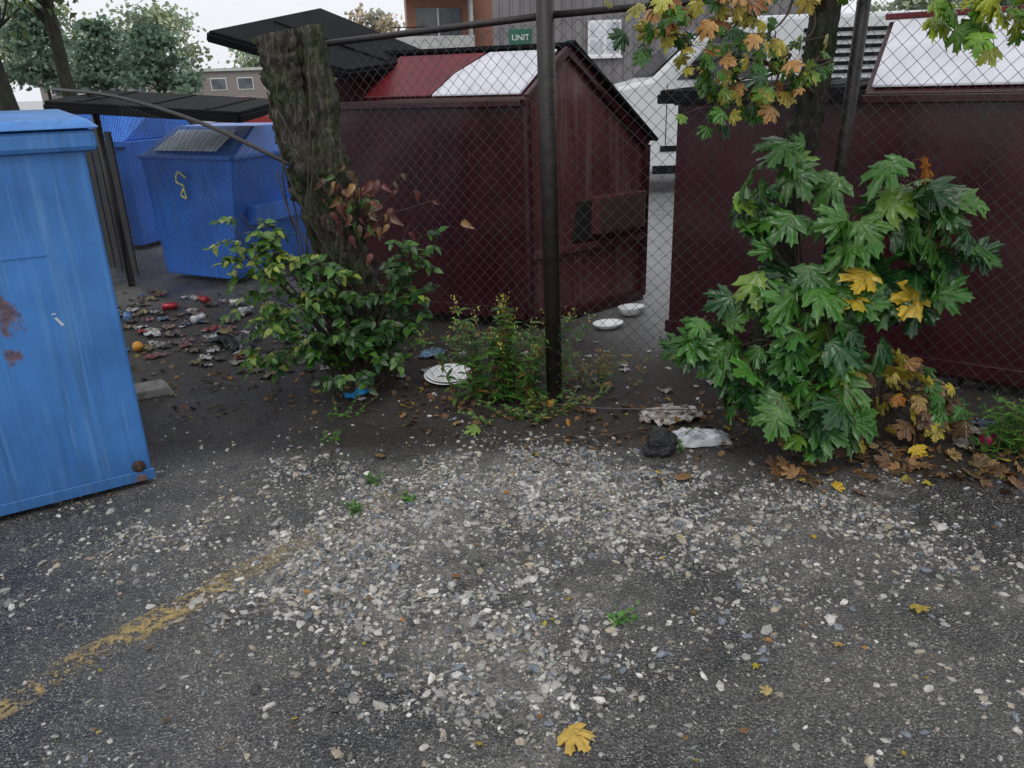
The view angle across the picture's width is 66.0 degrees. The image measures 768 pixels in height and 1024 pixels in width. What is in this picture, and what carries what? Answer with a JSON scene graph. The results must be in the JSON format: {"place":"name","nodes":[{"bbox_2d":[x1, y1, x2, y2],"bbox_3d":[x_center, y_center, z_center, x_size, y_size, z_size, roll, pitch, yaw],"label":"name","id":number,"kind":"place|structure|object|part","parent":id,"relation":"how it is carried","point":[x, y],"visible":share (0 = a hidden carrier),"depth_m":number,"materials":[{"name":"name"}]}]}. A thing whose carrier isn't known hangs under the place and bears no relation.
{"place":"outdoors","nodes":[
{"label":"outdoors","id":0,"kind":"place"},
{"bbox_2d":[37,70,269,104],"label":"walls","id":1,"kind":"structure","parent":0,"point":[259,90],"depth_m":88.57,"materials":[{"name":"brown brick"}]},
{"bbox_2d":[78,85,92,94],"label":"window","id":2,"kind":"structure","parent":1,"relation":"in","point":[87,88],"depth_m":88.45,"materials":[{"name":"grey glass"}]},
{"bbox_2d":[131,87,147,91],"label":"window","id":3,"kind":"structure","parent":1,"relation":"in","point":[138,90],"depth_m":88.53,"materials":[{"name":"grey glass"}]},
{"bbox_2d":[36,67,261,76],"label":"roof edge","id":4,"kind":"object","parent":1,"relation":"on","point":[232,69],"depth_m":87.66,"materials":[{"name":"concrete"}]},
{"bbox_2d":[210,78,227,90],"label":"window","id":5,"kind":"structure","parent":1,"relation":"in","point":[216,84],"depth_m":88.40,"materials":[{"name":"glass"}]},
{"bbox_2d":[237,77,253,89],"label":"window","id":6,"kind":"structure","parent":1,"relation":"in","point":[245,83],"depth_m":88.38,"materials":[{"name":"glass"}]},
{"bbox_2d":[404,0,492,45],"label":"walls","id":7,"kind":"structure","parent":0,"point":[482,9],"depth_m":42.01,"materials":[{"name":"orange brick"}]},
{"bbox_2d":[416,8,461,35],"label":"balcony door","id":8,"kind":"structure","parent":7,"relation":"in","point":[426,16],"depth_m":41.92,"materials":[{"name":"grey glass"}]},
{"bbox_2d":[417,46,474,48],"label":"balcony slab","id":9,"kind":"structure","parent":7,"relation":"attached to","point":[433,47],"depth_m":40.74,"materials":[{"name":"white concrete"}]},
{"bbox_2d":[390,26,431,27],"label":"rail","id":10,"kind":"object","parent":9,"relation":"attached to","point":[410,27],"visible":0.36,"depth_m":40.24,"materials":[{"name":"black metal"}]},
{"bbox_2d":[395,35,474,46],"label":"balcony panel","id":11,"kind":"structure","parent":9,"relation":"on","point":[456,40],"depth_m":40.63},
{"bbox_2d":[437,8,439,35],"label":"frame post","id":12,"kind":"object","parent":9,"relation":"on","point":[438,19],"visible":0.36,"depth_m":41.90,"materials":[{"name":"grey metal"}]},
{"bbox_2d":[467,0,472,34],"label":"side wall","id":13,"kind":"structure","parent":9,"relation":"on","point":[470,9],"depth_m":40.86,"materials":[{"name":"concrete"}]},
{"bbox_2d":[0,0,971,101],"label":"sky","id":14,"kind":"structure","parent":0,"point":[213,14],"materials":[{"name":"white"}]},
{"bbox_2d":[0,101,1023,767],"bbox_3d":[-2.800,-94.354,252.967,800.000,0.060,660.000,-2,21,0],"label":"ground","id":15,"kind":"structure","parent":0,"point":[126,713],"depth_m":2.63,"materials":[{"name":"grey asphalt"}]},
{"bbox_2d":[0,0,87,99],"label":"shade tree","id":16,"kind":"object","parent":15,"relation":"on","point":[44,65],"visible":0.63,"depth_m":72.10,"materials":[{"name":"green plant"}]},
{"bbox_2d":[0,0,91,91],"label":"shade tree","id":17,"kind":"object","parent":15,"relation":"on","point":[4,53],"visible":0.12,"depth_m":90.14,"materials":[{"name":"green plant"}]},
{"bbox_2d":[0,0,93,110],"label":"maple shade tree","id":18,"kind":"object","parent":15,"relation":"on","point":[8,101],"visible":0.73,"depth_m":12.02,"materials":[{"name":"green plant"}]},
{"bbox_2d":[22,0,76,97],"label":"maple shade tree","id":19,"kind":"object","parent":15,"relation":"on","point":[50,23],"visible":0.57,"depth_m":12.37,"materials":[{"name":"brown plant"}]},
{"bbox_2d":[0,109,155,516],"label":"blue recycling dumpster","id":20,"kind":"object","parent":15,"relation":"on","point":[71,425],"visible":0.99,"depth_m":3.10,"materials":[{"name":"paint"}]},
{"bbox_2d":[43,11,149,94],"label":"shade tree","id":21,"kind":"object","parent":15,"relation":"on","point":[98,46],"visible":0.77,"depth_m":70.39,"materials":[{"name":"green plant"}]},
{"bbox_2d":[85,129,138,275],"bbox_3d":[-4.204,-1.845,7.743,2.143,1.283,0.057,18,28,41],"label":"privacy slat fence","id":22,"kind":"object","parent":15,"relation":"on","point":[108,138],"visible":0.09,"depth_m":7.27,"materials":[{"name":"plastic"}]},
{"bbox_2d":[0,576,231,718],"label":"painted line marking","id":23,"kind":"object","parent":15,"relation":"on","point":[125,630],"visible":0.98,"depth_m":2.51,"materials":[{"name":"yellow paint"}]},
{"bbox_2d":[72,113,189,245],"bbox_3d":[-4.659,-2.445,9.192,1.620,1.400,1.454,3,21,13],"label":"blue dumpster","id":24,"kind":"object","parent":15,"relation":"on","point":[149,219],"visible":0.18,"depth_m":8.58,"materials":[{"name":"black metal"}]},
{"bbox_2d":[132,341,142,351],"bbox_3d":[-2.507,-0.251,5.278,0.070,0.070,0.069,-2,21,0],"label":"orange fruit","id":25,"kind":"object","parent":15,"relation":"on","point":[137,346],"visible":1,"depth_m":5.26,"materials":[{"name":"orange food"}]},
{"bbox_2d":[91,23,212,94],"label":"shade tree","id":26,"kind":"object","parent":15,"relation":"on","point":[145,49],"visible":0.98,"depth_m":69.03,"materials":[{"name":"green plant"}]},
{"bbox_2d":[93,0,212,68],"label":"shade tree","id":27,"kind":"object","parent":15,"relation":"on","point":[163,19],"visible":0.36,"depth_m":100.99,"materials":[{"name":"green plant"}]},
{"bbox_2d":[134,379,173,399],"bbox_3d":[-2.100,0.034,4.503,0.291,0.054,0.192,-13,23,-27],"label":"concrete paver","id":28,"kind":"object","parent":15,"relation":"on","point":[153,389],"visible":0.55,"depth_m":4.47,"materials":[{"name":"grey concrete"}]},
{"bbox_2d":[43,90,311,278],"bbox_3d":[-2.723,-1.860,7.215,1.702,1.604,2.151,2,21,8],"label":"blue dumpster","id":29,"kind":"object","parent":15,"relation":"on","point":[235,113],"visible":0.72,"depth_m":6.82,"materials":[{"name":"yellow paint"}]},
{"bbox_2d":[186,120,220,124],"bbox_3d":[-8.466,-5.338,17.136,4.487,1.475,1.975,-3,21,-3],"label":"parked car","id":30,"kind":"object","parent":15,"relation":"on","point":[192,123],"visible":0.01,"depth_m":16.36,"materials":[{"name":"paint"}]},
{"bbox_2d":[206,329,259,353],"bbox_3d":[-1.885,-0.296,5.360,0.400,0.062,0.434,-2,21,0],"label":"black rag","id":31,"kind":"object","parent":15,"relation":"on","point":[235,340],"visible":0.78,"depth_m":5.35,"materials":[{"name":"black fabric"}]},
{"bbox_2d":[218,47,260,67],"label":"shade tree","id":32,"kind":"object","parent":15,"relation":"on","point":[248,61],"visible":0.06,"depth_m":99.81,"materials":[{"name":"green plant"}]},
{"bbox_2d":[221,96,272,122],"bbox_3d":[-10.125,-8.880,26.586,4.487,1.475,1.975,-4,21,-5],"label":"parked car","id":33,"kind":"object","parent":15,"relation":"on","point":[265,119],"visible":0.06,"depth_m":25.92,"materials":[{"name":"paint"}]},
{"bbox_2d":[278,328,315,344],"bbox_3d":[-1.409,-0.335,5.368,0.373,0.101,0.236,16,27,39],"label":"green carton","id":34,"kind":"object","parent":15,"relation":"on","point":[301,334],"visible":0.13,"depth_m":5.35,"materials":[{"name":"green cardboard"}]},
{"bbox_2d":[252,24,398,385],"bbox_3d":[-1.000,-0.913,4.385,0.616,1.981,0.460,-2,21,0],"label":"tree stump","id":35,"kind":"object","parent":15,"relation":"on","point":[297,79],"visible":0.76,"depth_m":4.13,"materials":[{"name":"brown wood"}]},
{"bbox_2d":[315,163,473,264],"bbox_3d":[-0.622,-0.903,4.190,0.841,0.549,0.238,-2,21,0],"label":"dead leaf sprig","id":36,"kind":"object","parent":35,"relation":"attached to","point":[371,204],"visible":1,"depth_m":4.17,"materials":[{"name":"brown plant"}]},
{"bbox_2d":[203,214,448,394],"bbox_3d":[-0.990,-0.428,4.309,1.262,1.007,0.757,5,22,17],"label":"green shrub","id":37,"kind":"object","parent":15,"relation":"on","point":[370,343],"visible":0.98,"depth_m":4.25,"materials":[{"name":"green plant"}]},
{"bbox_2d":[319,429,341,442],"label":"weed","id":38,"kind":"object","parent":15,"relation":"on","point":[334,435],"visible":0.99,"depth_m":3.84,"materials":[{"name":"green plant"}]},
{"bbox_2d":[327,394,374,421],"bbox_3d":[-0.860,0.125,4.104,0.262,0.130,0.162,-18,26,-37],"label":"weed","id":39,"kind":"object","parent":15,"relation":"on","point":[341,415],"visible":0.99,"depth_m":4.11,"materials":[{"name":"green plant"}]},
{"bbox_2d":[340,498,363,516],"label":"weed","id":40,"kind":"object","parent":15,"relation":"on","point":[354,508],"visible":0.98,"depth_m":3.17,"materials":[{"name":"green plant"}]},
{"bbox_2d":[343,387,368,398],"bbox_3d":[-0.847,0.049,4.332,0.094,0.021,0.147,13,26,35],"label":"blue wrapper","id":41,"kind":"object","parent":15,"relation":"on","point":[353,395],"visible":0.84,"depth_m":4.33,"materials":[{"name":"blue plastic"}]},
{"bbox_2d":[344,3,404,32],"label":"autumn tree","id":42,"kind":"object","parent":15,"relation":"on","point":[380,24],"visible":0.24,"depth_m":75.99,"materials":[{"name":"plant"}]},
{"bbox_2d":[364,472,384,485],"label":"weed","id":43,"kind":"object","parent":15,"relation":"on","point":[370,480],"visible":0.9,"depth_m":3.42,"materials":[{"name":"green plant"}]},
{"bbox_2d":[401,491,415,502],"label":"weed","id":44,"kind":"object","parent":15,"relation":"on","point":[405,496],"visible":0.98,"depth_m":3.27,"materials":[{"name":"green plant"}]},
{"bbox_2d":[416,347,444,357],"bbox_3d":[-0.505,-0.200,5.000,0.149,0.022,0.193,6,22,19],"label":"blue face mask","id":45,"kind":"object","parent":15,"relation":"on","point":[435,352],"visible":0.69,"depth_m":5.00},
{"bbox_2d":[207,8,657,326],"bbox_3d":[-0.434,-1.642,5.787,2.977,2.132,1.558,-2,21,0],"label":"maroon dumpster","id":46,"kind":"object","parent":15,"relation":"on","point":[238,37],"visible":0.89,"depth_m":5.38,"materials":[{"name":"paint"}]},
{"bbox_2d":[412,292,595,405],"bbox_3d":[-0.042,-0.182,4.107,0.953,0.614,0.400,-2,21,0],"label":"goldenrod plant","id":47,"kind":"object","parent":15,"relation":"on","point":[504,370],"visible":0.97,"depth_m":4.08,"materials":[{"name":"green plant"}]},
{"bbox_2d":[431,328,587,354],"bbox_3d":[-0.012,-0.249,4.952,1.027,0.195,0.286,-2,21,0],"label":"roadside weed","id":48,"kind":"object","parent":15,"relation":"on","point":[441,338],"visible":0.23,"depth_m":4.99,"materials":[{"name":"green plant"}]},
{"bbox_2d":[454,387,607,424],"bbox_3d":[0.106,0.119,3.983,0.802,0.154,0.234,-2,21,0],"label":"roadside weed","id":49,"kind":"object","parent":15,"relation":"on","point":[531,409],"visible":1,"depth_m":4.00,"materials":[{"name":"green plant"}]},
{"bbox_2d":[52,0,1023,425],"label":"chain link fence","id":50,"kind":"object","parent":15,"relation":"on","point":[544,16],"visible":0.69,"depth_m":3.82,"materials":[{"name":"metal"}]},
{"bbox_2d":[74,332,1023,764],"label":"fallen leaves","id":51,"kind":"object","parent":15,"relation":"on","point":[572,736],"depth_m":3.46,"materials":[{"name":"brown plant"}]},
{"bbox_2d":[123,295,1001,445],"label":"crushed can litter","id":52,"kind":"object","parent":15,"relation":"on","point":[194,319],"visible":0.77,"depth_m":6.01,"materials":[{"name":"red metal"}]},
{"bbox_2d":[118,289,1023,452],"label":"litter pile","id":53,"kind":"object","parent":15,"relation":"on","point":[958,442],"visible":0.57,"depth_m":5.45,"materials":[{"name":"paper"}]},
{"bbox_2d":[424,371,466,384],"bbox_3d":[-0.371,-0.044,4.535,0.270,0.024,0.270,-8,26,-16],"label":"styrofoam plate","id":54,"kind":"object","parent":53,"relation":"on","point":[433,381],"visible":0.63,"depth_m":4.47,"materials":[{"name":"white plastic"}]},
{"bbox_2d":[426,363,471,381],"bbox_3d":[-0.362,-0.056,4.540,0.264,0.024,0.264,-8,26,-16],"label":"styrofoam plate","id":55,"kind":"object","parent":54,"relation":"on","point":[435,374],"visible":0.71,"depth_m":4.57,"materials":[{"name":"white plastic"}]},
{"bbox_2d":[520,339,652,393],"bbox_3d":[0.392,-0.109,4.427,0.718,0.290,0.356,11,24,30],"label":"roadside weed","id":56,"kind":"object","parent":15,"relation":"on","point":[598,383],"visible":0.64,"depth_m":4.37,"materials":[{"name":"green plant"}]},
{"bbox_2d":[593,319,622,329],"bbox_3d":[0.659,-0.406,5.404,0.220,0.036,0.132,-8,27,-16],"label":"foam tray","id":57,"kind":"object","parent":15,"relation":"on","point":[607,324],"visible":0.91,"depth_m":5.42,"materials":[{"name":"white plastic"}]},
{"bbox_2d":[606,601,639,625],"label":"weed","id":58,"kind":"object","parent":15,"relation":"on","point":[620,614],"visible":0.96,"depth_m":2.51,"materials":[{"name":"green plant"}]},
{"bbox_2d":[618,303,644,315],"bbox_3d":[0.855,-0.530,5.648,0.200,0.060,0.120,-8,25,-16],"label":"foam tray","id":59,"kind":"object","parent":15,"relation":"on","point":[624,309],"visible":0.93,"depth_m":5.63,"materials":[{"name":"white plastic"}]},
{"bbox_2d":[492,0,807,83],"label":"siding wall","id":60,"kind":"structure","parent":15,"relation":"on","point":[607,70],"depth_m":27.36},
{"bbox_2d":[509,28,531,44],"bbox_3d":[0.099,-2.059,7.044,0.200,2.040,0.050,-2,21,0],"label":"green sign","id":61,"kind":"object","parent":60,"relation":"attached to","point":[519,38],"visible":0.22,"depth_m":6.68,"materials":[{"name":"metal"}]},
{"bbox_2d":[588,19,620,55],"bbox_3d":[3.219,-12.055,27.456,1.150,1.150,0.062,-2,21,0],"label":"window frame","id":62,"kind":"object","parent":60,"relation":"attached to","point":[604,53],"visible":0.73,"depth_m":27.42,"materials":[{"name":"white wood"}]},
{"bbox_2d":[590,39,602,53],"bbox_3d":[2.954,-11.790,27.511,0.465,0.472,0.013,-2,21,0],"label":"pane","id":63,"kind":"object","parent":62,"relation":"attached to","point":[598,48],"visible":1,"depth_m":27.50,"materials":[{"name":"glass"}]},
{"bbox_2d":[590,22,603,36],"bbox_3d":[2.939,-12.285,27.323,0.465,0.449,0.013,-2,21,0],"label":"pane","id":64,"kind":"object","parent":62,"relation":"attached to","point":[598,32],"visible":0.79,"depth_m":27.32,"materials":[{"name":"glass"}]},
{"bbox_2d":[589,55,621,58],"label":"sill","id":65,"kind":"structure","parent":62,"relation":"attached to","point":[598,57],"depth_m":27.57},
{"bbox_2d":[606,39,619,52],"bbox_3d":[3.529,-11.807,27.511,0.465,0.472,0.013,-2,21,0],"label":"pane","id":66,"kind":"object","parent":62,"relation":"attached to","point":[609,48],"visible":0.43,"depth_m":27.53,"materials":[{"name":"glass"}]},
{"bbox_2d":[607,22,619,35],"bbox_3d":[3.514,-12.302,27.323,0.465,0.449,0.013,-2,21,0],"label":"pane","id":67,"kind":"object","parent":62,"relation":"attached to","point":[610,25],"visible":0.5,"depth_m":27.28,"materials":[{"name":"glass"}]},
{"bbox_2d":[613,0,614,78],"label":"siding seam","id":68,"kind":"object","parent":60,"relation":"attached to","point":[613,58],"depth_m":27.77,"materials":[{"name":"grey metal"}]},
{"bbox_2d":[623,0,624,81],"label":"siding seam","id":69,"kind":"object","parent":60,"relation":"attached to","point":[623,52],"depth_m":27.67,"materials":[{"name":"white metal"}]},
{"bbox_2d":[633,0,635,76],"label":"siding seam","id":70,"kind":"object","parent":60,"relation":"attached to","point":[634,42],"depth_m":27.53,"materials":[{"name":"white metal"}]},
{"bbox_2d":[642,426,677,457],"bbox_3d":[0.683,0.269,3.583,0.162,0.160,0.130,-18,26,-36],"label":"asphalt lump","id":71,"kind":"object","parent":15,"relation":"on","point":[661,442],"visible":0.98,"depth_m":3.54,"materials":[{"name":"black asphalt"}]},
{"bbox_2d":[639,402,703,425],"bbox_3d":[0.786,0.146,3.937,0.333,0.035,0.248,-8,22,-16],"label":"crumpled paper","id":72,"kind":"object","parent":15,"relation":"on","point":[647,416],"visible":0.99,"depth_m":3.92,"materials":[{"name":"white paper"}]},
{"bbox_2d":[654,425,694,452],"bbox_3d":[0.768,0.259,3.660,0.183,0.116,0.221,-2,21,0],"label":"weed","id":73,"kind":"object","parent":15,"relation":"on","point":[680,447],"visible":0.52,"depth_m":3.60,"materials":[{"name":"green plant"}]},
{"bbox_2d":[672,427,731,447],"bbox_3d":[0.886,0.240,3.706,0.293,0.060,0.163,-2,21,0],"label":"clear plastic bag","id":74,"kind":"object","parent":15,"relation":"on","point":[696,437],"visible":0.92,"depth_m":3.67,"materials":[{"name":"plastic"}]},
{"bbox_2d":[614,10,1006,173],"bbox_3d":[4.043,-4.338,12.198,5.900,2.420,2.300,-2,21,0],"label":"white van","id":75,"kind":"object","parent":15,"relation":"on","point":[875,24],"visible":0.14,"depth_m":11.20,"materials":[{"name":"paint"}]},
{"bbox_3d":[2.959,-4.619,11.107,1.250,0.580,0.008,-2,21,0],"label":"door window","id":76,"kind":"part","parent":75,"relation":"part of","materials":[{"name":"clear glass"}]},
{"bbox_2d":[604,0,1023,415],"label":"maple tree","id":77,"kind":"object","parent":15,"relation":"on","point":[974,33],"visible":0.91,"depth_m":3.04,"materials":[{"name":"green plant"}]},
{"bbox_2d":[658,131,1004,464],"bbox_3d":[1.339,-0.319,3.296,1.376,1.395,0.633,-2,21,0],"label":"maple sapling","id":78,"kind":"object","parent":15,"relation":"on","point":[856,287],"visible":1,"depth_m":3.25,"materials":[{"name":"green plant"}]},
{"bbox_2d":[657,5,1023,389],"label":"maroon dumpster","id":79,"kind":"object","parent":15,"relation":"on","point":[893,45],"visible":0.48,"depth_m":4.09,"materials":[{"name":"paint"}]},
{"bbox_2d":[856,0,962,11],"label":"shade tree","id":80,"kind":"object","parent":15,"relation":"on","point":[907,4],"visible":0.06,"depth_m":44.60,"materials":[{"name":"green plant"}]},
{"bbox_2d":[850,348,973,457],"bbox_3d":[1.773,0.082,3.550,0.593,0.511,0.328,-2,21,0],"label":"yellowing maple sprout","id":81,"kind":"object","parent":15,"relation":"on","point":[936,421],"visible":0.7,"depth_m":3.50,"materials":[{"name":"green plant"}]},
{"bbox_2d":[956,390,1023,459],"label":"roadside weed","id":82,"kind":"object","parent":15,"relation":"on","point":[1013,434],"visible":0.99,"depth_m":3.46,"materials":[{"name":"green plant"}]},
{"bbox_2d":[958,0,1023,13],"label":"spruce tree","id":83,"kind":"object","parent":15,"relation":"on","point":[1003,3],"depth_m":23.19,"materials":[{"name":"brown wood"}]},
{"bbox_2d":[0,333,1023,767],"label":"gravel","id":84,"kind":"structure","parent":0,"point":[496,635],"depth_m":2.81,"materials":[{"name":"grey gravel"}]},
{"bbox_2d":[572,0,572,39],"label":"siding seam","id":85,"kind":"object","parent":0,"point":[572,21],"depth_m":27.31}
]}

